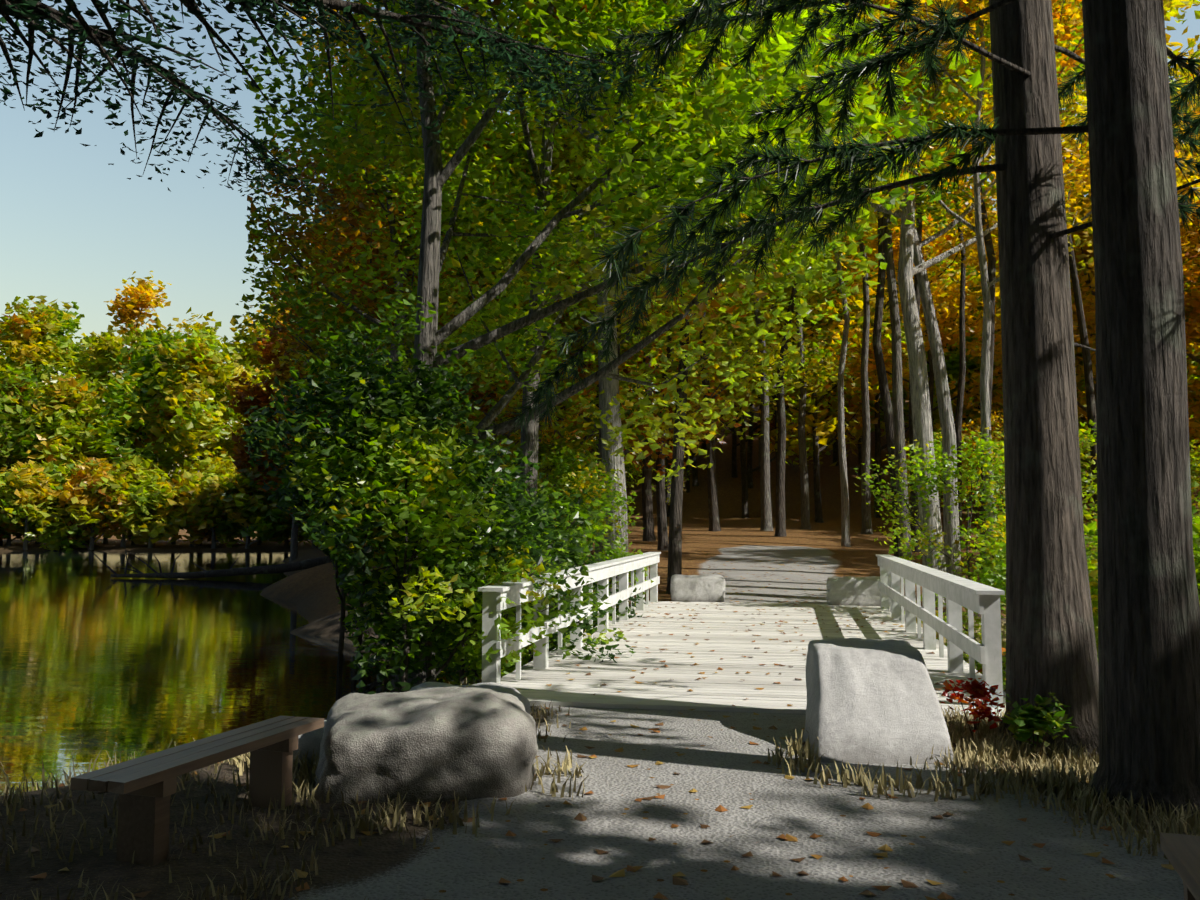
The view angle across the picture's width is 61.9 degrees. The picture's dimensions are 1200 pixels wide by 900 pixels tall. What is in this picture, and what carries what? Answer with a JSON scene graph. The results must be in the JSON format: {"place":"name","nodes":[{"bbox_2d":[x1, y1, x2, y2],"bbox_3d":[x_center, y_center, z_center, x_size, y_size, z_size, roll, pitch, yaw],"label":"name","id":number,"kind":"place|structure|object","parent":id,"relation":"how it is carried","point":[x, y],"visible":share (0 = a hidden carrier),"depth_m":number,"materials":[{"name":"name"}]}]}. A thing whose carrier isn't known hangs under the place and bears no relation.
{"place":"outdoors","nodes":[
{"label":"outdoors","id":0,"kind":"place"},
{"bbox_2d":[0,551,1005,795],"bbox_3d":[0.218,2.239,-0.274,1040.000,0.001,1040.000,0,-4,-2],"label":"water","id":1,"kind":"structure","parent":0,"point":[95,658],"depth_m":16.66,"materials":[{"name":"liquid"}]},
{"bbox_2d":[0,391,1199,899],"bbox_3d":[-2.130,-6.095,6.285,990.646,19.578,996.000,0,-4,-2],"label":"ground","id":2,"kind":"structure","parent":0,"point":[962,851],"depth_m":5.51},
{"bbox_2d":[0,363,60,545],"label":"tree","id":3,"kind":"object","parent":2,"relation":"on","point":[15,387],"visible":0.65,"depth_m":84.82,"materials":[{"name":"green plant"}]},
{"bbox_2d":[0,459,89,550],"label":"bush","id":4,"kind":"object","parent":2,"relation":"on","point":[25,487],"visible":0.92,"depth_m":80.04,"materials":[{"name":"yellow plant"}]},
{"bbox_2d":[0,295,105,543],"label":"tree","id":5,"kind":"object","parent":2,"relation":"on","point":[33,342],"visible":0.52,"depth_m":93.48,"materials":[{"name":"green plant"}]},
{"bbox_2d":[11,368,123,530],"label":"tree","id":6,"kind":"object","parent":2,"relation":"on","point":[71,400],"visible":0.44,"depth_m":84.72,"materials":[{"name":"green plant"}]},
{"bbox_2d":[29,469,105,550],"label":"bush","id":7,"kind":"object","parent":2,"relation":"on","point":[73,528],"visible":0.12,"depth_m":81.00,"materials":[{"name":"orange plant"}]},
{"bbox_2d":[26,301,124,456],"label":"tree","id":8,"kind":"object","parent":2,"relation":"on","point":[74,324],"visible":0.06,"depth_m":108.16,"materials":[{"name":"green plant"}]},
{"bbox_2d":[50,456,130,549],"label":"bush","id":9,"kind":"object","parent":2,"relation":"on","point":[72,496],"visible":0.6,"depth_m":80.09,"materials":[{"name":"yellow plant"}]},
{"bbox_2d":[58,325,189,542],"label":"tree","id":10,"kind":"object","parent":2,"relation":"on","point":[101,365],"visible":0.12,"depth_m":93.66,"materials":[{"name":"green plant"}]},
{"bbox_2d":[79,455,169,546],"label":"bush","id":11,"kind":"object","parent":2,"relation":"on","point":[136,475],"visible":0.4,"depth_m":80.45,"materials":[{"name":"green plant"}]},
{"bbox_2d":[81,271,171,540],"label":"tree","id":12,"kind":"object","parent":2,"relation":"on","point":[142,294],"visible":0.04,"depth_m":104.88,"materials":[{"name":"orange plant"}]},
{"bbox_2d":[84,332,192,544],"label":"tree","id":13,"kind":"object","parent":2,"relation":"on","point":[128,398],"visible":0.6,"depth_m":86.30,"materials":[{"name":"green plant"}]},
{"bbox_2d":[110,476,193,547],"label":"bush","id":14,"kind":"object","parent":2,"relation":"on","point":[152,502],"visible":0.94,"depth_m":79.62,"materials":[{"name":"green plant"}]},
{"bbox_2d":[122,313,224,544],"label":"tree","id":15,"kind":"object","parent":2,"relation":"on","point":[148,333],"visible":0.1,"depth_m":94.32,"materials":[{"name":"green plant"}]},
{"bbox_2d":[162,468,225,546],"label":"bush","id":16,"kind":"object","parent":2,"relation":"on","point":[200,533],"visible":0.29,"depth_m":80.62,"materials":[{"name":"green plant"}]},
{"bbox_2d":[140,326,251,545],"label":"tree","id":17,"kind":"object","parent":2,"relation":"on","point":[200,362],"visible":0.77,"depth_m":84.38,"materials":[{"name":"green plant"}]},
{"bbox_2d":[70,716,323,865],"bbox_3d":[-2.074,1.954,5.349,0.312,0.753,1.606,-1,-4,18],"label":"bench","id":18,"kind":"object","parent":2,"relation":"on","point":[144,787],"visible":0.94,"depth_m":4.97,"materials":[{"name":"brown wood"}]},
{"bbox_2d":[168,307,243,539],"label":"tree","id":19,"kind":"object","parent":2,"relation":"on","point":[196,326],"visible":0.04,"depth_m":108.49,"materials":[{"name":"green plant"}]},
{"bbox_2d":[82,542,331,578],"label":"fallen tree","id":20,"kind":"object","parent":2,"relation":"on","point":[289,567],"visible":0.94,"depth_m":40.49,"materials":[{"name":"wood"}]},
{"bbox_2d":[170,471,256,548],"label":"bush","id":21,"kind":"object","parent":2,"relation":"on","point":[207,483],"visible":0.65,"depth_m":80.04,"materials":[{"name":"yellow plant"}]},
{"bbox_2d":[194,365,285,544],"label":"tree","id":22,"kind":"object","parent":2,"relation":"on","point":[227,464],"visible":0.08,"depth_m":85.64,"materials":[{"name":"yellow plant"}]},
{"bbox_2d":[209,466,291,548],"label":"bush","id":23,"kind":"object","parent":2,"relation":"on","point":[253,502],"visible":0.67,"depth_m":79.64,"materials":[{"name":"green plant"}]},
{"bbox_2d":[220,312,287,542],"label":"tree","id":24,"kind":"object","parent":2,"relation":"on","point":[247,353],"visible":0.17,"depth_m":93.86,"materials":[{"name":"green plant"}]},
{"bbox_2d":[225,307,321,562],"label":"tree","id":25,"kind":"object","parent":2,"relation":"on","point":[261,396],"visible":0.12,"depth_m":54.53,"materials":[{"name":"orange plant"}]},
{"bbox_2d":[248,290,317,454],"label":"tree","id":26,"kind":"object","parent":2,"relation":"on","point":[274,372],"visible":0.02,"depth_m":53.41,"materials":[{"name":"green plant"}]},
{"bbox_2d":[293,720,325,769],"bbox_3d":[-1.952,2.076,6.916,0.540,0.414,0.457,0,-4,-2],"label":"rock","id":27,"kind":"object","parent":2,"relation":"on","point":[311,740],"visible":0.06,"depth_m":6.70,"materials":[{"name":"stone"}]},
{"bbox_2d":[259,221,382,464],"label":"tree","id":28,"kind":"object","parent":2,"relation":"on","point":[282,364],"visible":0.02,"depth_m":42.33,"materials":[{"name":"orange plant"}]},
{"bbox_2d":[0,0,673,230],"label":"hemlock","id":29,"kind":"object","parent":2,"relation":"on","point":[34,14],"visible":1,"depth_m":6.97,"materials":[{"name":"green plant"}]},
{"bbox_2d":[269,148,496,455],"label":"tree","id":30,"kind":"object","parent":2,"relation":"on","point":[363,348],"depth_m":35.45,"materials":[{"name":"green plant"}]},
{"bbox_2d":[263,220,506,432],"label":"tree","id":31,"kind":"object","parent":2,"relation":"on","point":[275,361],"depth_m":39.66,"materials":[{"name":"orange plant"}]},
{"bbox_2d":[240,269,537,701],"bbox_3d":[-2.391,0.484,10.559,2.690,5.070,3.848,4,-6,-43],"label":"shrub","id":32,"kind":"object","parent":2,"relation":"on","point":[262,430],"visible":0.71,"depth_m":9.99,"materials":[{"name":"green plant"}]},
{"bbox_2d":[261,322,520,693],"bbox_3d":[-2.428,1.012,12.091,3.165,5.463,3.232,0,-4,-2],"label":"shrub","id":33,"kind":"object","parent":2,"relation":"on","point":[281,504],"visible":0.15,"depth_m":11.31,"materials":[{"name":"green plant"}]},
{"bbox_2d":[277,376,560,691],"bbox_3d":[-1.595,1.044,10.065,2.962,3.580,2.465,-3,-5,34],"label":"shrub","id":34,"kind":"object","parent":2,"relation":"on","point":[419,465],"visible":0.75,"depth_m":9.73,"materials":[{"name":"green plant"}]},
{"bbox_2d":[247,2,597,424],"bbox_3d":[-5.454,-5.072,27.713,10.609,17.321,8.492,4,-6,-42],"label":"tree","id":35,"kind":"object","parent":2,"relation":"on","point":[347,207],"visible":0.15,"depth_m":25.47,"materials":[{"name":"green plant"}]},
{"bbox_2d":[314,686,537,802],"bbox_3d":[-1.129,1.928,6.484,1.386,0.737,1.174,1,-4,-9],"label":"boulder","id":36,"kind":"object","parent":2,"relation":"on","point":[434,744],"visible":0.81,"depth_m":5.99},
{"bbox_2d":[298,360,554,683],"bbox_3d":[-2.853,1.364,14.299,4.355,5.576,3.456,-1,-4,20],"label":"shrub","id":37,"kind":"object","parent":2,"relation":"on","point":[478,412],"visible":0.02,"depth_m":13.78,"materials":[{"name":"green plant"}]},
{"bbox_2d":[266,125,590,456],"bbox_3d":[-6.469,-4.021,32.209,11.060,15.536,9.757,-3,-5,34],"label":"tree","id":38,"kind":"object","parent":2,"relation":"on","point":[323,281],"depth_m":32.05,"materials":[{"name":"green plant"}]},
{"bbox_2d":[233,30,634,522],"bbox_3d":[-3.833,-3.613,24.178,9.212,14.295,9.952,2,-5,-24],"label":"tree","id":39,"kind":"object","parent":2,"relation":"on","point":[394,243],"visible":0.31,"depth_m":23.40,"materials":[{"name":"green plant"}]},
{"bbox_2d":[263,345,612,681],"bbox_3d":[-1.833,0.793,11.091,3.974,3.977,3.004,0,-4,-2],"label":"shrub","id":40,"kind":"object","parent":2,"relation":"on","point":[496,460],"visible":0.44,"depth_m":10.82,"materials":[{"name":"green plant"}]},
{"bbox_2d":[409,682,530,713],"bbox_3d":[-1.033,2.093,7.816,0.919,0.530,0.732,1,-4,-19],"label":"boulder","id":41,"kind":"object","parent":2,"relation":"on","point":[501,688],"visible":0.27,"depth_m":7.87,"materials":[{"name":"stone"}]},
{"bbox_2d":[345,423,635,684],"bbox_3d":[-1.569,1.818,12.247,4.210,4.278,2.731,-2,-5,22],"label":"shrub","id":42,"kind":"object","parent":2,"relation":"on","point":[538,503],"visible":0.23,"depth_m":11.96,"materials":[{"name":"green plant"}]},
{"bbox_2d":[327,94,710,487],"bbox_3d":[-1.208,-3.379,28.951,9.954,13.778,9.390,-3,-5,33],"label":"tree","id":43,"kind":"object","parent":2,"relation":"on","point":[576,443],"visible":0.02,"depth_m":26.88,"materials":[{"name":"green plant"}]},
{"bbox_2d":[435,490,626,684],"bbox_3d":[-1.185,2.197,13.380,3.226,3.773,2.866,0,-4,-2],"label":"shrub","id":44,"kind":"object","parent":2,"relation":"on","point":[605,639],"visible":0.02,"depth_m":13.40,"materials":[{"name":"green plant"}]},
{"bbox_2d":[457,487,615,657],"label":"shrub","id":45,"kind":"object","parent":2,"relation":"on","point":[580,502],"visible":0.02,"depth_m":15.16,"materials":[{"name":"green plant"}]},
{"bbox_2d":[494,430,626,531],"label":"tree","id":46,"kind":"object","parent":2,"relation":"on","point":[548,452],"visible":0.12,"depth_m":27.45,"materials":[{"name":"green plant"}]},
{"bbox_2d":[514,440,653,609],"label":"shrub","id":47,"kind":"object","parent":2,"relation":"on","point":[597,486],"visible":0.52,"depth_m":19.13,"materials":[{"name":"green plant"}]},
{"bbox_2d":[447,125,740,499],"bbox_3d":[-0.859,-3.530,30.705,9.026,13.964,7.952,3,-5,-32],"label":"tree","id":48,"kind":"object","parent":2,"relation":"on","point":[649,449],"visible":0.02,"depth_m":29.97,"materials":[{"name":"green plant"}]},
{"bbox_2d":[549,524,645,649],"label":"shrub","id":49,"kind":"object","parent":2,"relation":"on","point":[573,555],"visible":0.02,"depth_m":17.00,"materials":[{"name":"green plant"}]},
{"bbox_2d":[0,559,1199,899],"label":"grass and leaves","id":50,"kind":"structure","parent":2,"relation":"on","point":[1068,787],"depth_m":5.92,"materials":[{"name":"plant"}]},
{"bbox_2d":[233,0,994,690],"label":"maple","id":51,"kind":"object","parent":2,"relation":"on","point":[713,106],"visible":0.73,"depth_m":13.36,"materials":[{"name":"green plant"}]},
{"bbox_2d":[405,26,852,582],"bbox_3d":[-0.101,-3.770,24.535,8.851,14.348,9.576,2,-5,-30],"label":"tree","id":52,"kind":"object","parent":2,"relation":"on","point":[566,154],"visible":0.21,"depth_m":23.59,"materials":[{"name":"green plant"}]},
{"bbox_2d":[404,0,886,661],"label":"tree","id":53,"kind":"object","parent":2,"relation":"on","point":[532,428],"depth_m":16.59,"materials":[{"name":"green plant"}]},
{"bbox_2d":[282,0,1084,600],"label":"tree","id":54,"kind":"object","parent":2,"relation":"on","point":[606,398],"visible":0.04,"depth_m":21.86,"materials":[{"name":"green plant"}]},
{"bbox_2d":[619,195,749,516],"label":"forest tree","id":55,"kind":"object","parent":2,"relation":"on","point":[668,466],"visible":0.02,"depth_m":58.12,"materials":[{"name":"green plant"}]},
{"bbox_2d":[642,27,733,541],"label":"tree","id":56,"kind":"object","parent":2,"relation":"on","point":[648,521],"depth_m":38.11,"materials":[{"name":"brown plant"}]},
{"bbox_2d":[608,24,768,550],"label":"tree","id":57,"kind":"object","parent":2,"relation":"on","point":[663,544],"visible":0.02,"depth_m":33.57,"materials":[{"name":"brown plant"}]},
{"bbox_2d":[670,574,725,601],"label":"granite block","id":58,"kind":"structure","parent":2,"relation":"on","point":[697,588],"depth_m":20.63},
{"bbox_2d":[664,57,774,531],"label":"tree","id":59,"kind":"object","parent":2,"relation":"on","point":[714,523],"depth_m":44.67,"materials":[{"name":"grey plant"}]},
{"bbox_2d":[554,1,900,594],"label":"tree","id":60,"kind":"object","parent":2,"relation":"on","point":[675,543],"visible":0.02,"depth_m":22.49,"materials":[{"name":"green plant"}]},
{"bbox_2d":[478,552,1005,719],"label":"bridge","id":61,"kind":"structure","parent":2,"relation":"on","point":[731,644],"depth_m":11.53,"materials":[{"name":"white paint"}]},
{"bbox_2d":[655,299,832,488],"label":"tree","id":62,"kind":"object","parent":2,"relation":"on","point":[752,429],"depth_m":68.46,"materials":[{"name":"brown plant"}]},
{"bbox_2d":[687,308,808,477],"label":"tree","id":63,"kind":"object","parent":2,"relation":"on","point":[735,445],"depth_m":71.97,"materials":[{"name":"brown plant"}]},
{"bbox_2d":[660,244,856,517],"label":"tree","id":64,"kind":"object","parent":2,"relation":"on","point":[823,440],"depth_m":56.71,"materials":[{"name":"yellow plant"}]},
{"bbox_2d":[689,194,877,530],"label":"forest tree","id":65,"kind":"object","parent":2,"relation":"on","point":[766,510],"visible":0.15,"depth_m":45.12,"materials":[{"name":"green plant"}]},
{"bbox_2d":[695,247,878,465],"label":"forest tree","id":66,"kind":"object","parent":2,"relation":"on","point":[808,323],"visible":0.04,"depth_m":56.40,"materials":[{"name":"green plant"}]},
{"bbox_2d":[694,119,904,522],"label":"tree","id":67,"kind":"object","parent":2,"relation":"on","point":[856,431],"depth_m":55.66,"materials":[{"name":"green plant"}]},
{"bbox_2d":[765,94,873,536],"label":"tree","id":68,"kind":"object","parent":2,"relation":"on","point":[780,525],"depth_m":41.38,"materials":[{"name":"grey plant"}]},
{"bbox_2d":[791,179,869,528],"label":"tree","id":69,"kind":"object","parent":2,"relation":"on","point":[805,507],"depth_m":46.02,"materials":[{"name":"grey plant"}]},
{"bbox_2d":[731,99,945,546],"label":"tree","id":70,"kind":"object","parent":2,"relation":"on","point":[845,531],"depth_m":37.08,"materials":[{"name":"grey plant"}]},
{"bbox_2d":[506,0,1199,757],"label":"conifer tree","id":71,"kind":"object","parent":2,"relation":"on","point":[1050,638],"visible":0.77,"depth_m":7.67,"materials":[{"name":"green plant"}]},
{"bbox_2d":[826,576,880,605],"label":"granite block","id":72,"kind":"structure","parent":2,"relation":"on","point":[854,591],"depth_m":19.63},
{"bbox_2d":[808,85,934,533],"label":"tree","id":73,"kind":"object","parent":2,"relation":"on","point":[866,517],"visible":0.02,"depth_m":42.37,"materials":[{"name":"brown plant"}]},
{"bbox_2d":[755,13,992,561],"bbox_3d":[6.972,-7.115,26.122,8.445,21.066,6.404,-2,-5,24],"label":"tree","id":74,"kind":"object","parent":2,"relation":"on","point":[898,416],"visible":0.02,"depth_m":25.28,"materials":[{"name":"grey plant"}]},
{"bbox_2d":[803,638,953,763],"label":"granite block","id":75,"kind":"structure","parent":2,"relation":"on","point":[873,701],"depth_m":7.37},
{"bbox_2d":[784,199,980,517],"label":"tree","id":76,"kind":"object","parent":2,"relation":"on","point":[879,448],"depth_m":56.93,"materials":[{"name":"green plant"}]},
{"bbox_2d":[589,0,1199,823],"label":"conifer tree","id":77,"kind":"object","parent":2,"relation":"on","point":[1149,676],"visible":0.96,"depth_m":5.96,"materials":[{"name":"green plant"}]},
{"bbox_2d":[820,20,991,556],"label":"tree","id":78,"kind":"object","parent":2,"relation":"on","point":[882,380],"depth_m":30.23,"materials":[{"name":"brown plant"}]},
{"bbox_2d":[845,37,971,551],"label":"tree","id":79,"kind":"object","parent":2,"relation":"on","point":[913,509],"visible":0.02,"depth_m":34.05,"materials":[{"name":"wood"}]},
{"bbox_2d":[832,197,1002,470],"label":"tree","id":80,"kind":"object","parent":2,"relation":"on","point":[953,369],"depth_m":58.84,"materials":[{"name":"orange plant"}]},
{"bbox_2d":[647,0,1197,606],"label":"birch","id":81,"kind":"object","parent":2,"relation":"on","point":[919,386],"visible":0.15,"depth_m":20.75,"materials":[{"name":"green plant"}]},
{"bbox_2d":[853,431,1005,585],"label":"shrub","id":82,"kind":"object","parent":2,"relation":"on","point":[989,462],"visible":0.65,"depth_m":18.57,"materials":[{"name":"green plant"}]},
{"bbox_2d":[905,8,995,541],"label":"tree","id":83,"kind":"object","parent":2,"relation":"on","point":[961,387],"depth_m":38.24,"materials":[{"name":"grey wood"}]},
{"bbox_2d":[723,0,1178,576],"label":"birch","id":84,"kind":"object","parent":2,"relation":"on","point":[943,400],"visible":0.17,"depth_m":21.62,"materials":[{"name":"green plant"}]},
{"bbox_2d":[826,150,1082,430],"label":"forest tree","id":85,"kind":"object","parent":2,"relation":"on","point":[942,301],"visible":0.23,"depth_m":47.49,"materials":[{"name":"yellow plant"}]},
{"bbox_2d":[741,0,1199,574],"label":"birch","id":86,"kind":"object","parent":2,"relation":"on","point":[1063,34],"visible":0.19,"depth_m":19.34,"materials":[{"name":"green plant"}]},
{"bbox_2d":[939,408,1003,495],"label":"shrub","id":87,"kind":"object","parent":2,"relation":"on","point":[996,420],"visible":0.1,"depth_m":42.18,"materials":[{"name":"green plant"}]},
{"bbox_2d":[941,668,1004,739],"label":"red plant","id":88,"kind":"object","parent":2,"relation":"on","point":[975,689],"visible":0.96,"depth_m":7.58,"materials":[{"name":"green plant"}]},
{"bbox_2d":[904,511,1097,656],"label":"shrub","id":89,"kind":"object","parent":2,"relation":"on","point":[988,564],"visible":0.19,"depth_m":16.43,"materials":[{"name":"green plant"}]},
{"bbox_2d":[936,509,1097,685],"bbox_3d":[6.209,2.434,13.958,2.713,3.384,2.806,3,-5,-35],"label":"shrub","id":90,"kind":"object","parent":2,"relation":"on","point":[991,580],"visible":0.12,"depth_m":13.88,"materials":[{"name":"green plant"}]},
{"bbox_2d":[845,0,1189,583],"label":"tree","id":91,"kind":"object","parent":2,"relation":"on","point":[988,237],"visible":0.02,"depth_m":22.44,"materials":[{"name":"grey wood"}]},
{"bbox_2d":[950,260,1094,447],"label":"tree","id":92,"kind":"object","parent":2,"relation":"on","point":[1082,420],"depth_m":58.02,"materials":[{"name":"orange plant"}]},
{"bbox_2d":[977,416,1097,570],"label":"shrub","id":93,"kind":"object","parent":2,"relation":"on","point":[1088,487],"visible":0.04,"depth_m":19.56,"materials":[{"name":"green plant"}]},
{"bbox_2d":[1000,692,1078,762],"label":"green plant","id":94,"kind":"object","parent":2,"relation":"on","point":[1027,722],"visible":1,"depth_m":7.01,"materials":[{"name":"green plant"}]},
{"bbox_2d":[955,176,1199,436],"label":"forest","id":95,"kind":"object","parent":2,"relation":"on","point":[1081,253],"visible":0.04,"depth_m":44.98,"materials":[{"name":"orange plant"}]},
{"bbox_2d":[992,10,1178,542],"bbox_3d":[16.438,-7.295,34.018,6.204,21.890,7.526,0,-4,-2],"label":"tree","id":96,"kind":"object","parent":2,"relation":"on","point":[1089,390],"depth_m":33.88,"materials":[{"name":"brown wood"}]},
{"bbox_2d":[1052,0,1199,155],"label":"tree","id":97,"kind":"object","parent":2,"relation":"on","point":[1191,43],"visible":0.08,"depth_m":26.16,"materials":[{"name":"plant"}]},
{"bbox_2d":[1070,26,1199,363],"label":"tree","id":98,"kind":"object","parent":2,"relation":"on","point":[1184,249],"visible":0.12,"depth_m":41.74,"materials":[{"name":"orange plant"}]},
{"bbox_2d":[1072,75,1199,421],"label":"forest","id":99,"kind":"object","parent":2,"relation":"on","point":[1080,385],"depth_m":46.66,"materials":[{"name":"orange plant"}]},
{"bbox_2d":[1072,226,1199,456],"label":"tree","id":100,"kind":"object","parent":2,"relation":"on","point":[1081,401],"depth_m":53.61,"materials":[{"name":"orange plant"}]},
{"bbox_2d":[1083,481,1199,651],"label":"shrub","id":101,"kind":"object","parent":2,"relation":"on","point":[1093,582],"depth_m":9.52,"materials":[{"name":"green plant"}]},
{"bbox_2d":[1160,832,1199,899],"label":"bench","id":102,"kind":"object","parent":2,"relation":"on","point":[1181,852],"visible":1,"depth_m":2.72,"materials":[{"name":"brown wood"}]},
{"bbox_2d":[1189,439,1199,514],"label":"shrub","id":103,"kind":"object","parent":2,"relation":"on","point":[1194,465],"visible":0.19,"depth_m":32.53,"materials":[{"name":"green plant"}]},
{"bbox_2d":[0,0,1199,503],"label":"sky","id":104,"kind":"structure","parent":0,"point":[73,225],"materials":[{"name":"blue"}]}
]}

